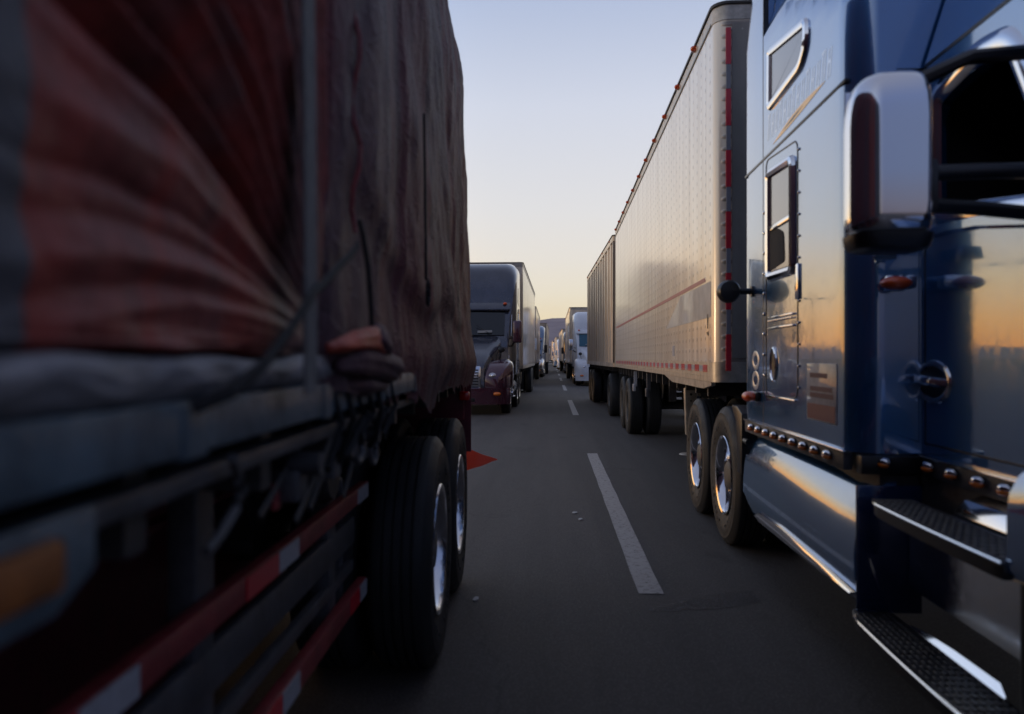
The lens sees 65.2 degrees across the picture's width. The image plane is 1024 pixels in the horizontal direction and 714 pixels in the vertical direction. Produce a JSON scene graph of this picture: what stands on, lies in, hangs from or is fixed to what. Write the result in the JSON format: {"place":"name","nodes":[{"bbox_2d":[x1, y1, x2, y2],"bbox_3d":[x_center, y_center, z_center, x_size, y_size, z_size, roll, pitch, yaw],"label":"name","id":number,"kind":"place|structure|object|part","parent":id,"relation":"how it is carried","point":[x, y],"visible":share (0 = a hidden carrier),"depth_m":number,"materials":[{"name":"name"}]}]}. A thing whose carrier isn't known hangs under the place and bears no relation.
{"place":"outdoors","nodes":[
{"label":"outdoors","id":0,"kind":"place"},
{"bbox_2d":[540,318,564,345],"bbox_3d":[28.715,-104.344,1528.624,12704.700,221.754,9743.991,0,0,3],"label":"hills","id":1,"kind":"structure","parent":0,"point":[556,325],"depth_m":3521.32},
{"bbox_2d":[552,343,556,366],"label":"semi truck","id":2,"kind":"object","parent":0,"point":[554,363],"visible":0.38,"depth_m":123.12,"materials":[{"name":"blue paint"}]},
{"bbox_2d":[448,0,725,319],"label":"sky","id":3,"kind":"structure","parent":0,"point":[566,101],"materials":[{"name":"blue"}]},
{"bbox_2d":[214,361,1019,713],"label":"road","id":4,"kind":"structure","parent":0,"point":[558,617],"depth_m":4.33,"materials":[{"name":"grey asphalt"}]},
{"bbox_2d":[0,373,470,713],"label":"flatbed trailer","id":5,"kind":"object","parent":4,"relation":"on","point":[177,557],"visible":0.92,"depth_m":1.88,"materials":[{"name":"metal"}]},
{"bbox_2d":[0,0,476,472],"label":"tarped load","id":6,"kind":"object","parent":5,"relation":"on","point":[205,205],"visible":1,"depth_m":0.99,"materials":[{"name":"fabric"}]},
{"bbox_2d":[466,450,497,469],"bbox_3d":[-0.253,0.638,5.640,0.308,0.420,0.122,0,0,3],"label":"warning flag","id":7,"kind":"object","parent":5,"relation":"attached to","point":[475,459],"visible":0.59,"depth_m":5.64,"materials":[{"name":"red fabric"}]},
{"bbox_2d":[470,264,521,412],"bbox_3d":[-1.026,-0.603,22.436,2.740,4.092,5.608,0,0,3],"label":"semi truck","id":8,"kind":"object","parent":4,"relation":"on","point":[496,325],"visible":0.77,"depth_m":21.22,"materials":[{"name":"metal"}]},
{"bbox_2d":[470,262,534,391],"bbox_3d":[-0.568,-0.693,30.093,2.536,4.294,12.068,0,0,3],"label":"box trailer","id":9,"kind":"object","parent":4,"relation":"on","point":[527,319],"visible":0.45,"depth_m":27.51,"materials":[{"name":"beige metal"}]},
{"bbox_2d":[533,306,539,378],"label":"box trailer","id":10,"kind":"object","parent":4,"relation":"on","point":[537,351],"visible":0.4,"depth_m":50.16,"materials":[{"name":"beige metal"}]},
{"bbox_2d":[539,326,546,376],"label":"semi truck","id":11,"kind":"object","parent":4,"relation":"on","point":[543,349],"visible":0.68,"depth_m":59.07,"materials":[{"name":"blue paint"}]},
{"bbox_2d":[540,323,548,373],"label":"box trailer","id":12,"kind":"object","parent":4,"relation":"on","point":[545,325],"visible":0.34,"depth_m":66.49,"materials":[{"name":"paint"}]},
{"bbox_2d":[548,346,552,362],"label":"box trailer","id":13,"kind":"object","parent":4,"relation":"on","point":[550,355],"visible":0.06,"depth_m":155.85,"materials":[{"name":"paint"}]},
{"bbox_2d":[551,341,553,360],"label":"box trailer","id":14,"kind":"object","parent":4,"relation":"on","point":[552,342],"visible":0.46,"depth_m":132.74,"materials":[{"name":"beige metal"}]},
{"bbox_2d":[554,337,558,360],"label":"box trailer","id":15,"kind":"object","parent":4,"relation":"on","point":[555,346],"visible":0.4,"depth_m":105.49,"materials":[{"name":"metal"}]},
{"bbox_2d":[555,339,558,368],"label":"semi truck","id":16,"kind":"object","parent":4,"relation":"on","point":[557,352],"visible":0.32,"depth_m":99.44,"materials":[{"name":"white paint"}]},
{"bbox_2d":[559,329,564,370],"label":"box trailer","id":17,"kind":"object","parent":4,"relation":"on","point":[562,331],"visible":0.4,"depth_m":82.48,"materials":[{"name":"metal"}]},
{"bbox_2d":[561,332,565,372],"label":"semi truck","id":18,"kind":"object","parent":4,"relation":"on","point":[563,353],"visible":0.23,"depth_m":73.78,"materials":[{"name":"paint"}]},
{"bbox_2d":[565,307,586,378],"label":"box trailer","id":19,"kind":"object","parent":4,"relation":"on","point":[568,332],"visible":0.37,"depth_m":47.08,"materials":[{"name":"beige metal"}]},
{"bbox_2d":[569,312,589,384],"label":"semi truck","id":20,"kind":"object","parent":4,"relation":"on","point":[578,348],"visible":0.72,"depth_m":41.64,"materials":[{"name":"white paint"}]},
{"bbox_2d":[556,369,663,593],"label":"lane marking","id":21,"kind":"object","parent":4,"relation":"on","point":[643,577],"visible":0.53,"depth_m":6.33,"materials":[{"name":"white paint"}]},
{"bbox_2d":[587,235,703,415],"bbox_3d":[3.680,-0.658,22.831,2.556,4.204,9.668,0,0,2],"label":"container trailer","id":22,"kind":"object","parent":4,"relation":"on","point":[601,336],"visible":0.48,"depth_m":21.05,"materials":[{"name":"paint"}]},
{"bbox_2d":[614,0,775,455],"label":"box trailer","id":23,"kind":"object","parent":4,"relation":"on","point":[680,229],"visible":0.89,"depth_m":7.43,"materials":[{"name":"metal"}]},
{"bbox_2d":[687,0,1023,713],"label":"semi truck","id":24,"kind":"object","parent":4,"relation":"on","point":[861,441],"visible":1,"depth_m":3.26,"materials":[{"name":"blue paint"}]},
{"bbox_3d":[1.463,-0.753,4.391,0.027,0.655,0.535,0,0,3],"label":"vent window","id":25,"kind":"part","parent":24,"relation":"part of","materials":[{"name":"glass"}]},
{"bbox_3d":[1.458,-1.596,4.274,0.023,0.360,0.739,0,0,3],"label":"upper window","id":26,"kind":"part","parent":24,"relation":"part of","materials":[{"name":"glass"}]}
]}

